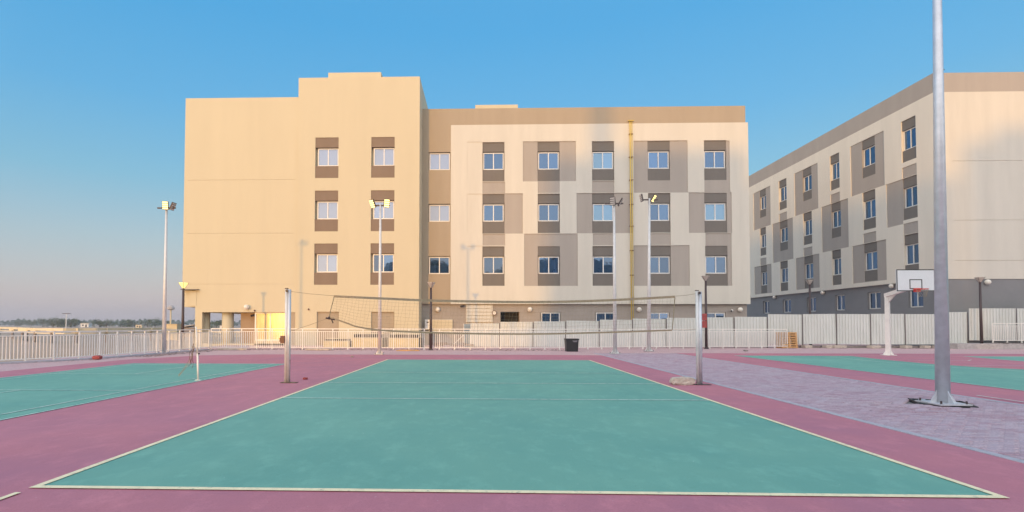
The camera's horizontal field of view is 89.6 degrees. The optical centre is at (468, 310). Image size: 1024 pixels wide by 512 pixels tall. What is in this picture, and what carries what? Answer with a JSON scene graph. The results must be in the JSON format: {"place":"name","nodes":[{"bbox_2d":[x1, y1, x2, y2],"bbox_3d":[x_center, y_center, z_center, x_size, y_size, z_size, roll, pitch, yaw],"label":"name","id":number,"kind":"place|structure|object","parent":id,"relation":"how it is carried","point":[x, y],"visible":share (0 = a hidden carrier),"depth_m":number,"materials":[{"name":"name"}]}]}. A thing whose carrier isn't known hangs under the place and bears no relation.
{"place":"outdoors","nodes":[
{"label":"outdoors","id":0,"kind":"place"},
{"bbox_2d":[0,324,240,361],"bbox_3d":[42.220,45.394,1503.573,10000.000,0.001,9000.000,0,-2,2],"label":"ground","id":1,"kind":"structure","parent":0,"point":[8,335],"depth_m":46.54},
{"bbox_2d":[49,316,67,326],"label":"tree","id":2,"kind":"object","parent":1,"relation":"on","point":[58,322],"visible":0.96,"depth_m":307.44,"materials":[{"name":"green plant"}]},
{"bbox_2d":[59,318,78,326],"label":"tree","id":3,"kind":"object","parent":1,"relation":"on","point":[74,321],"visible":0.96,"depth_m":308.70,"materials":[{"name":"green plant"}]},
{"bbox_2d":[0,327,161,342],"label":"guard rail","id":4,"kind":"object","parent":1,"relation":"on","point":[51,329],"visible":0.73,"depth_m":49.19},
{"bbox_2d":[97,318,116,326],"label":"tree","id":5,"kind":"object","parent":1,"relation":"on","point":[108,323],"visible":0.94,"depth_m":302.83,"materials":[{"name":"green plant"}]},
{"bbox_2d":[0,318,240,325],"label":"woodland","id":6,"kind":"object","parent":1,"relation":"on","point":[188,322],"visible":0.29,"depth_m":666.81,"materials":[{"name":"green plant"}]},
{"bbox_2d":[206,332,282,346],"bbox_3d":[-16.643,2.247,39.346,7.900,1.175,0.730,0,-2,2],"label":"balustrade","id":7,"kind":"object","parent":1,"relation":"on","point":[233,343],"visible":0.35,"depth_m":39.14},
{"bbox_2d":[166,324,180,339],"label":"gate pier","id":8,"kind":"structure","parent":0,"point":[175,328],"depth_m":56.45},
{"bbox_2d":[131,350,217,356],"bbox_3d":[-15.519,2.305,27.492,1.073,0.054,6.585,0,-2,2],"label":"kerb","id":9,"kind":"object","parent":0,"point":[175,353],"visible":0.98,"depth_m":27.38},
{"bbox_2d":[184,324,194,336],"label":"shed","id":10,"kind":"structure","parent":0,"point":[190,326],"depth_m":71.93,"materials":[{"name":"concrete"}]},
{"bbox_2d":[352,333,386,346],"bbox_3d":[-6.762,2.092,35.296,2.280,1.000,0.820,0,-2,2],"label":"storage box","id":11,"kind":"object","parent":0,"point":[367,338],"visible":0.48,"depth_m":34.92,"materials":[{"name":"beige paint"}]},
{"bbox_2d":[211,348,564,350],"bbox_3d":[-4.991,2.444,31.842,22.272,0.062,1.526,0,-2,2],"label":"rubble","id":12,"kind":"object","parent":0,"point":[408,349],"visible":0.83,"depth_m":31.86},
{"bbox_2d":[0,354,1023,511],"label":"court surface","id":13,"kind":"object","parent":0,"point":[38,448],"visible":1,"depth_m":6.09,"materials":[{"name":"red plastic"}]},
{"bbox_2d":[0,363,283,420],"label":"badminton court","id":14,"kind":"object","parent":13,"relation":"on","point":[33,391],"visible":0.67,"depth_m":13.78,"materials":[{"name":"green plastic"}]},
{"bbox_2d":[0,363,282,419],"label":"badminton line","id":15,"kind":"object","parent":14,"relation":"on","point":[118,392],"visible":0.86,"depth_m":12.85,"materials":[{"name":"paint"}]},
{"bbox_2d":[195,327,199,379],"bbox_3d":[-7.605,1.215,14.418,0.180,1.503,0.100,0,-2,2],"label":"badminton post","id":16,"kind":"object","parent":14,"relation":"on","point":[197,353],"visible":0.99,"depth_m":14.40,"materials":[{"name":"metal"}]},
{"bbox_2d":[179,328,194,375],"bbox_3d":[-7.902,1.204,14.406,0.471,1.382,0.086,0,-2,2],"label":"badminton net","id":17,"kind":"object","parent":16,"relation":"attached to","point":[190,357],"visible":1,"depth_m":14.40,"materials":[{"name":"black fabric"}]},
{"bbox_2d":[279,288,297,382],"bbox_3d":[-4.849,0.680,13.847,0.480,2.545,0.180,0,-2,2],"label":"net post","id":18,"kind":"object","parent":13,"relation":"on","point":[286,339],"visible":1,"depth_m":13.81,"materials":[{"name":"metal"}]},
{"bbox_2d":[291,291,693,334],"bbox_3d":[0.590,0.076,13.712,10.882,1.168,0.088,0,-2,2],"label":"volleyball net","id":19,"kind":"object","parent":18,"relation":"attached to","point":[487,301],"visible":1,"depth_m":13.70,"materials":[{"name":"nylon netting"},{"name":"pale galvanised steel"}]},
{"bbox_2d":[45,360,991,494],"bbox_3d":[0.602,1.962,13.862,9.000,0.001,18.150,0,-2,2],"label":"volleyball court","id":20,"kind":"object","parent":13,"relation":"on","point":[506,425],"visible":1,"depth_m":6.70,"materials":[{"name":"green plastic"}]},
{"bbox_2d":[349,359,633,399],"bbox_3d":[0.685,2.042,16.845,8.960,0.001,12.180,0,-2,2],"label":"attack line","id":21,"kind":"object","parent":20,"relation":"on","point":[476,372],"visible":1,"depth_m":13.66,"materials":[{"name":"paint"}]},
{"bbox_2d":[29,359,1008,497],"bbox_3d":[0.602,1.956,13.863,9.075,0.001,18.225,0,-2,2],"label":"boundary line","id":22,"kind":"object","parent":20,"relation":"on","point":[43,485],"visible":1,"depth_m":4.84,"materials":[{"name":"paint"}]},
{"bbox_2d":[669,377,695,384],"bbox_3d":[5.628,1.859,13.510,0.664,0.211,0.276,0,-2,-1],"label":"concrete lump","id":23,"kind":"object","parent":13,"relation":"on","point":[682,381],"visible":1,"depth_m":13.40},
{"bbox_2d":[693,290,710,384],"bbox_3d":[6.126,0.719,13.539,0.440,2.485,0.180,0,-2,2],"label":"net post","id":24,"kind":"object","parent":13,"relation":"on","point":[698,308],"visible":0.98,"depth_m":13.51,"materials":[{"name":"metal"}]},
{"bbox_2d":[0,341,1023,371],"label":"pavement","id":25,"kind":"structure","parent":0,"point":[369,351],"depth_m":30.52,"materials":[{"name":"concrete"}]},
{"bbox_2d":[0,349,208,363],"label":"fence plinth","id":26,"kind":"structure","parent":25,"relation":"on","point":[72,359],"depth_m":22.90,"materials":[{"name":"concrete"}]},
{"bbox_2d":[0,329,209,360],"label":"picket fence","id":27,"kind":"object","parent":26,"relation":"on","point":[189,336],"visible":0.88,"depth_m":24.05,"materials":[{"name":"metal"}]},
{"bbox_2d":[157,201,176,351],"bbox_3d":[-16.518,-1.787,27.945,1.000,8.259,0.440,0,-2,2],"label":"floodlight pole","id":28,"kind":"object","parent":25,"relation":"on","point":[166,207],"visible":0.93,"depth_m":27.89,"materials":[{"name":"metal"}]},
{"bbox_2d":[178,282,187,349],"bbox_3d":[-17.931,0.300,32.218,0.533,4.330,0.533,0,-2,2],"label":"lamp post","id":29,"kind":"object","parent":25,"relation":"on","point":[183,285],"visible":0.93,"depth_m":32.16,"materials":[{"name":"brown metal"}]},
{"bbox_2d":[324,338,351,346],"bbox_3d":[-8.886,2.261,35.351,2.030,0.660,0.820,0,-2,2],"label":"storage box","id":30,"kind":"object","parent":25,"relation":"on","point":[328,342],"visible":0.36,"depth_m":34.98,"materials":[{"name":"beige paint"}]},
{"bbox_2d":[369,199,389,354],"bbox_3d":[-4.720,-1.760,27.040,1.119,8.189,0.488,0,-2,2],"label":"floodlight pole","id":31,"kind":"object","parent":25,"relation":"on","point":[386,205],"visible":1,"depth_m":27.00,"materials":[{"name":"metal"}]},
{"bbox_2d":[389,333,423,346],"bbox_3d":[-4.273,2.104,35.227,2.300,0.980,0.820,0,-2,2],"label":"storage box","id":32,"kind":"object","parent":25,"relation":"on","point":[404,340],"visible":0.5,"depth_m":34.85,"materials":[{"name":"beige paint"}]},
{"bbox_2d":[427,282,434,349],"bbox_3d":[-2.353,0.305,31.902,0.533,4.350,0.533,0,-2,2],"label":"lamp post","id":33,"kind":"object","parent":25,"relation":"on","point":[430,284],"visible":1,"depth_m":31.82,"materials":[{"name":"brown metal"}]},
{"bbox_2d":[432,338,473,345],"bbox_3d":[-1.183,2.160,36.361,3.159,0.822,0.462,0,-2,2],"label":"scrap pile","id":34,"kind":"object","parent":25,"relation":"on","point":[452,344],"visible":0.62,"depth_m":36.30,"materials":[{"name":"white paint"}]},
{"bbox_2d":[180,72,750,346],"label":"apartment building","id":35,"kind":"structure","parent":25,"relation":"on","point":[497,202],"depth_m":39.69,"materials":[{"name":"white"}]},
{"bbox_2d":[255,312,284,340],"bbox_3d":[-15.089,1.248,39.056,2.380,2.140,0.060,0,-2,2],"label":"door","id":36,"kind":"structure","parent":35,"relation":"in","point":[262,319],"depth_m":39.07,"materials":[{"name":"yellow"}]},
{"bbox_2d":[317,202,337,218],"bbox_3d":[-10.720,-7.578,39.091,1.580,1.360,0.060,0,-2,2],"label":"window","id":37,"kind":"structure","parent":35,"relation":"in","point":[326,210],"depth_m":39.09,"materials":[{"name":"white"}]},
{"bbox_2d":[317,254,337,272],"bbox_3d":[-10.726,-3.540,38.974,1.580,1.380,0.060,0,-2,2],"label":"window","id":38,"kind":"structure","parent":35,"relation":"in","point":[326,263],"depth_m":38.98,"materials":[{"name":"white"}]},
{"bbox_2d":[318,149,338,165],"bbox_3d":[-10.714,-11.646,39.209,1.580,1.360,0.060,0,-2,2],"label":"window","id":39,"kind":"structure","parent":35,"relation":"in","point":[326,157],"depth_m":39.21,"materials":[{"name":"white"}]},
{"bbox_2d":[373,201,393,218],"bbox_3d":[-6.442,-7.575,38.971,1.580,1.360,0.060,0,-2,2],"label":"window","id":40,"kind":"structure","parent":35,"relation":"in","point":[386,213],"depth_m":38.97,"materials":[{"name":"white"}]},
{"bbox_2d":[373,254,393,271],"bbox_3d":[-6.448,-3.536,38.854,1.580,1.380,0.060,0,-2,2],"label":"window","id":41,"kind":"structure","parent":35,"relation":"in","point":[387,260],"depth_m":38.86,"materials":[{"name":"white"}]},
{"bbox_2d":[374,148,394,165],"bbox_3d":[-6.435,-11.643,39.089,1.580,1.360,0.060,0,-2,2],"label":"window","id":42,"kind":"structure","parent":35,"relation":"in","point":[382,156],"depth_m":39.09,"materials":[{"name":"white"}]},
{"bbox_2d":[429,153,449,169],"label":"window","id":43,"kind":"structure","parent":35,"relation":"in","point":[438,161],"depth_m":40.60,"materials":[{"name":"white"}]},
{"bbox_2d":[429,205,449,221],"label":"window","id":44,"kind":"structure","parent":35,"relation":"in","point":[437,213],"depth_m":40.48,"materials":[{"name":"white"}]},
{"bbox_2d":[429,257,449,273],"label":"window","id":45,"kind":"structure","parent":35,"relation":"in","point":[437,265],"depth_m":40.36,"materials":[{"name":"white"}]},
{"bbox_2d":[432,320,452,330],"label":"wall board","id":46,"kind":"object","parent":35,"relation":"attached to","point":[448,325],"depth_m":40.16,"materials":[{"name":"white"}]},
{"bbox_2d":[483,153,503,169],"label":"window","id":47,"kind":"structure","parent":35,"relation":"in","point":[491,161],"depth_m":40.48,"materials":[{"name":"white"}]},
{"bbox_2d":[483,205,503,221],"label":"window","id":48,"kind":"structure","parent":35,"relation":"in","point":[491,213],"depth_m":40.36,"materials":[{"name":"white"}]},
{"bbox_2d":[483,257,503,273],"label":"window","id":49,"kind":"structure","parent":35,"relation":"in","point":[491,265],"depth_m":40.25,"materials":[{"name":"white"}]},
{"bbox_2d":[500,312,517,321],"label":"window","id":50,"kind":"structure","parent":35,"relation":"in","point":[505,317],"depth_m":41.35,"materials":[{"name":"brown"}]},
{"bbox_2d":[538,152,558,169],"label":"window","id":51,"kind":"structure","parent":35,"relation":"in","point":[546,160],"depth_m":40.36,"materials":[{"name":"white"}]},
{"bbox_2d":[538,204,558,220],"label":"window","id":52,"kind":"structure","parent":35,"relation":"in","point":[546,212],"depth_m":40.25,"materials":[{"name":"white"}]},
{"bbox_2d":[538,257,558,273],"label":"window","id":53,"kind":"structure","parent":35,"relation":"in","point":[546,265],"depth_m":40.12,"materials":[{"name":"white"}]},
{"bbox_2d":[541,313,559,320],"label":"window","id":54,"kind":"structure","parent":35,"relation":"in","point":[549,316],"depth_m":40.16,"materials":[{"name":"white"}]},
{"bbox_2d":[592,152,612,168],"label":"window","id":55,"kind":"structure","parent":35,"relation":"in","point":[600,160],"depth_m":40.25,"materials":[{"name":"white"}]},
{"bbox_2d":[592,204,612,220],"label":"window","id":56,"kind":"structure","parent":35,"relation":"in","point":[600,212],"depth_m":40.13,"materials":[{"name":"white"}]},
{"bbox_2d":[593,257,612,273],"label":"window","id":57,"kind":"structure","parent":35,"relation":"in","point":[601,265],"depth_m":40.01,"materials":[{"name":"white"}]},
{"bbox_2d":[596,313,612,320],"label":"window","id":58,"kind":"structure","parent":35,"relation":"in","point":[608,316],"depth_m":40.04,"materials":[{"name":"white"}]},
{"bbox_2d":[648,152,668,168],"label":"window","id":59,"kind":"structure","parent":35,"relation":"in","point":[656,160],"depth_m":40.12,"materials":[{"name":"white"}]},
{"bbox_2d":[650,204,668,220],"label":"window","id":60,"kind":"structure","parent":35,"relation":"in","point":[658,212],"depth_m":40.00,"materials":[{"name":"white"}]},
{"bbox_2d":[651,313,668,318],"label":"window","id":61,"kind":"structure","parent":35,"relation":"in","point":[656,315],"depth_m":39.92,"materials":[{"name":"white"}]},
{"bbox_2d":[651,256,669,273],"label":"window","id":62,"kind":"structure","parent":35,"relation":"in","point":[659,264],"depth_m":39.88,"materials":[{"name":"white"}]},
{"bbox_2d":[704,151,724,167],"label":"window","id":63,"kind":"structure","parent":35,"relation":"in","point":[712,159],"depth_m":40.00,"materials":[{"name":"white"}]},
{"bbox_2d":[704,203,725,220],"bbox_3d":[19.114,-7.608,39.879,1.600,1.340,0.060,0,-2,2],"label":"window","id":64,"kind":"structure","parent":35,"relation":"in","point":[712,211],"depth_m":39.88,"materials":[{"name":"white"}]},
{"bbox_2d":[705,256,725,273],"bbox_3d":[19.107,-3.490,39.760,1.600,1.340,0.060,0,-2,2],"label":"window","id":65,"kind":"structure","parent":35,"relation":"in","point":[713,264],"depth_m":39.77,"materials":[{"name":"white"}]},
{"bbox_2d":[707,313,724,316],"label":"window","id":66,"kind":"structure","parent":35,"relation":"in","point":[708,314],"depth_m":39.80,"materials":[{"name":"white"}]},
{"bbox_2d":[463,324,473,346],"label":"metal gate","id":67,"kind":"structure","parent":25,"relation":"on","point":[467,337],"depth_m":37.01,"materials":[{"name":"metal"}]},
{"bbox_2d":[210,328,787,349],"bbox_3d":[2.892,1.860,33.032,38.271,1.326,1.565,0,-2,-4],"label":"picket fence","id":68,"kind":"object","parent":25,"relation":"on","point":[559,347],"visible":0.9,"depth_m":32.30,"materials":[{"name":"metal"}]},
{"bbox_2d":[564,338,578,351],"bbox_3d":[6.122,2.076,30.593,0.780,0.760,0.720,0,-2,2],"label":"litter bin","id":69,"kind":"object","parent":25,"relation":"on","point":[571,344],"visible":0.98,"depth_m":30.27,"materials":[{"name":"black plastic"}]},
{"bbox_2d":[639,194,657,351],"bbox_3d":[10.844,-2.259,30.827,1.079,9.455,0.520,0,-2,2],"label":"floodlight pole","id":70,"kind":"object","parent":25,"relation":"on","point":[652,199],"visible":1,"depth_m":30.76,"materials":[{"name":"metal"}]},
{"bbox_2d":[701,276,709,348],"bbox_3d":[15.777,0.074,34.155,0.533,5.000,0.533,0,-2,2],"label":"lamp post","id":71,"kind":"object","parent":25,"relation":"on","point":[705,278],"visible":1,"depth_m":34.08,"materials":[{"name":"brown metal"}]},
{"bbox_2d":[702,314,706,327],"bbox_3d":[15.572,0.704,33.997,0.340,0.930,0.110,0,-2,2],"label":"sign board","id":72,"kind":"object","parent":71,"relation":"attached to","point":[704,321],"visible":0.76,"depth_m":33.94,"materials":[{"name":"red paint"}]},
{"bbox_2d":[470,308,1023,347],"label":"construction hoarding","id":73,"kind":"object","parent":25,"relation":"on","point":[861,329],"visible":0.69,"depth_m":35.84,"materials":[{"name":"white metal"}]},
{"bbox_2d":[780,332,797,347],"bbox_3d":[22.028,2.072,35.338,1.100,1.100,0.150,0,-7,-1],"label":"pallet","id":74,"kind":"object","parent":25,"relation":"on","point":[795,340],"visible":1,"depth_m":35.27,"materials":[{"name":"brown wood"}]},
{"bbox_2d":[805,279,813,344],"bbox_3d":[25.372,0.155,38.168,0.533,5.100,0.533,0,-2,2],"label":"lamp post","id":75,"kind":"object","parent":25,"relation":"on","point":[809,282],"visible":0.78,"depth_m":38.14,"materials":[{"name":"brown metal"}]},
{"bbox_2d":[798,345,931,347],"bbox_3d":[27.882,2.624,36.050,9.900,0.250,0.550,0,-2,2],"label":"hoarding footing","id":76,"kind":"object","parent":25,"relation":"on","point":[819,346],"visible":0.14,"depth_m":35.80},
{"bbox_2d":[933,343,1023,348],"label":"concrete ledge","id":77,"kind":"object","parent":25,"relation":"on","point":[983,346],"visible":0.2,"depth_m":34.40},
{"bbox_2d":[992,323,1023,342],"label":"picket fence","id":78,"kind":"object","parent":77,"relation":"on","point":[1007,332],"visible":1,"depth_m":34.72,"materials":[{"name":"metal"}]},
{"bbox_2d":[974,277,984,343],"bbox_3d":[34.702,0.122,34.806,0.533,5.000,0.533,0,-2,2],"label":"lamp post","id":79,"kind":"object","parent":25,"relation":"on","point":[979,279],"visible":0.9,"depth_m":34.76,"materials":[{"name":"brown metal"}]},
{"bbox_2d":[0,0,1023,324],"label":"sky","id":80,"kind":"structure","parent":0,"point":[94,93],"materials":[{"name":"blue"}]},
{"bbox_2d":[598,353,1023,459],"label":"paved walk","id":81,"kind":"structure","parent":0,"point":[993,426],"depth_m":10.54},
{"bbox_2d":[605,197,622,353],"bbox_3d":[7.959,-1.893,28.025,1.010,8.552,0.520,0,-2,2],"label":"floodlight pole","id":82,"kind":"object","parent":81,"relation":"on","point":[613,203],"visible":0.94,"depth_m":27.95,"materials":[{"name":"metal"}]},
{"bbox_2d":[908,398,978,407],"bbox_3d":[9.538,2.008,10.364,0.864,0.335,0.880,-1,-2,29],"label":"mast pit","id":83,"kind":"object","parent":81,"relation":"in","point":[912,400],"visible":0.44,"depth_m":10.23,"materials":[{"name":"black concrete"}]},
{"bbox_2d":[915,0,972,405],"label":"floodlight mast","id":84,"kind":"object","parent":83,"relation":"on","point":[942,396],"visible":0.99,"depth_m":10.22,"materials":[{"name":"metal"}]},
{"bbox_2d":[677,353,1023,403],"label":"court surface","id":85,"kind":"object","parent":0,"point":[1003,394],"depth_m":16.43,"materials":[{"name":"red plastic"}]},
{"bbox_2d":[742,356,1023,390],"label":"basketball court","id":86,"kind":"object","parent":85,"relation":"on","point":[1004,378],"visible":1,"depth_m":18.50,"materials":[{"name":"green plastic"}]},
{"bbox_2d":[735,355,1022,401],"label":"basketball line","id":87,"kind":"object","parent":86,"relation":"on","point":[900,375],"visible":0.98,"depth_m":19.92,"materials":[{"name":"paint"}]},
{"bbox_2d":[855,356,1023,368],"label":"basketball key","id":88,"kind":"object","parent":86,"relation":"on","point":[987,363],"visible":1,"depth_m":22.39,"materials":[{"name":"red plastic"}]},
{"bbox_2d":[880,269,933,354],"bbox_3d":[22.034,0.200,25.731,1.686,4.280,3.322,-1,-2,25],"label":"basketball hoop","id":89,"kind":"object","parent":85,"relation":"on","point":[917,280],"visible":0.96,"depth_m":24.80,"materials":[{"name":"white paint"}]},
{"bbox_2d":[747,72,1023,345],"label":"apartment building","id":90,"kind":"structure","parent":0,"point":[842,215],"depth_m":40.80,"materials":[{"name":"paint"}]},
{"bbox_2d":[761,195,765,209],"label":"window","id":91,"kind":"structure","parent":90,"relation":"in","point":[763,199],"depth_m":60.46,"materials":[{"name":"white"}]},
{"bbox_2d":[762,272,766,285],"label":"window","id":92,"kind":"structure","parent":90,"relation":"in","point":[764,274],"depth_m":60.24,"materials":[{"name":"white"}]},
{"bbox_2d":[780,186,786,201],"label":"window","id":93,"kind":"structure","parent":90,"relation":"in","point":[783,192],"depth_m":56.44,"materials":[{"name":"white"}]},
{"bbox_2d":[781,227,787,242],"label":"window","id":94,"kind":"structure","parent":90,"relation":"in","point":[784,231],"depth_m":56.25,"materials":[{"name":"white"}]},
{"bbox_2d":[782,268,787,282],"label":"window","id":95,"kind":"structure","parent":90,"relation":"in","point":[785,270],"depth_m":56.18,"materials":[{"name":"white"}]},
{"bbox_2d":[784,299,790,312],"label":"window","id":96,"kind":"structure","parent":90,"relation":"in","point":[787,303],"depth_m":56.05,"materials":[{"name":"white"}]},
{"bbox_2d":[804,175,811,191],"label":"window","id":97,"kind":"structure","parent":90,"relation":"in","point":[808,179],"depth_m":52.21,"materials":[{"name":"white"}]},
{"bbox_2d":[805,219,811,235],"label":"window","id":98,"kind":"structure","parent":90,"relation":"in","point":[808,224],"depth_m":52.10,"materials":[{"name":"white"}]},
{"bbox_2d":[806,263,812,278],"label":"window","id":99,"kind":"structure","parent":90,"relation":"in","point":[809,267],"depth_m":51.94,"materials":[{"name":"white"}]},
{"bbox_2d":[808,297,815,311],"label":"window","id":100,"kind":"structure","parent":90,"relation":"in","point":[813,299],"depth_m":51.65,"materials":[{"name":"blue"}]},
{"bbox_2d":[832,162,838,180],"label":"window","id":101,"kind":"structure","parent":90,"relation":"in","point":[835,167],"depth_m":48.11,"materials":[{"name":"blue"}]},
{"bbox_2d":[833,210,840,227],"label":"window","id":102,"kind":"structure","parent":90,"relation":"in","point":[837,214],"depth_m":47.85,"materials":[{"name":"blue"}]},
{"bbox_2d":[834,258,840,274],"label":"window","id":103,"kind":"structure","parent":90,"relation":"in","point":[837,262],"depth_m":47.83,"materials":[{"name":"blue"}]},
{"bbox_2d":[837,295,844,309],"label":"window","id":104,"kind":"structure","parent":90,"relation":"in","point":[840,298],"depth_m":47.63,"materials":[{"name":"blue"}]},
{"bbox_2d":[864,145,874,166],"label":"window","id":105,"kind":"structure","parent":90,"relation":"in","point":[869,153],"depth_m":43.89,"materials":[{"name":"blue"}]},
{"bbox_2d":[865,199,875,219],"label":"window","id":106,"kind":"structure","parent":90,"relation":"in","point":[870,208],"depth_m":43.76,"materials":[{"name":"blue"}]},
{"bbox_2d":[866,251,876,270],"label":"window","id":107,"kind":"structure","parent":90,"relation":"in","point":[871,257],"depth_m":43.64,"materials":[{"name":"blue"}]},
{"bbox_2d":[869,292,880,308],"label":"window","id":108,"kind":"structure","parent":90,"relation":"in","point":[875,297],"depth_m":43.49,"materials":[{"name":"blue"}]},
{"bbox_2d":[904,126,915,150],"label":"window","id":109,"kind":"structure","parent":90,"relation":"in","point":[909,135],"depth_m":39.67,"materials":[{"name":"blue"}]},
{"bbox_2d":[905,185,916,207],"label":"window","id":110,"kind":"structure","parent":90,"relation":"in","point":[911,192],"depth_m":39.57,"materials":[{"name":"blue"}]},
{"bbox_2d":[906,243,918,264],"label":"window","id":111,"kind":"structure","parent":90,"relation":"in","point":[912,251],"depth_m":39.48,"materials":[{"name":"blue"}]},
{"bbox_2d":[910,291,922,306],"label":"window","id":112,"kind":"structure","parent":90,"relation":"in","point":[916,301],"depth_m":39.37,"materials":[{"name":"white"}]},
{"label":"paver bed","id":113,"kind":"structure","parent":0,"visible":0},
{"bbox_2d":[594,353,1023,463],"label":"kerb row","id":114,"kind":"object","parent":113,"relation":"on","point":[938,440],"visible":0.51,"depth_m":8.07,"materials":[{"name":"concrete"}]},
{"bbox_2d":[674,353,1023,405],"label":"kerb row","id":115,"kind":"object","parent":113,"relation":"on","point":[876,383],"visible":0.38,"depth_m":13.58,"materials":[{"name":"concrete"}]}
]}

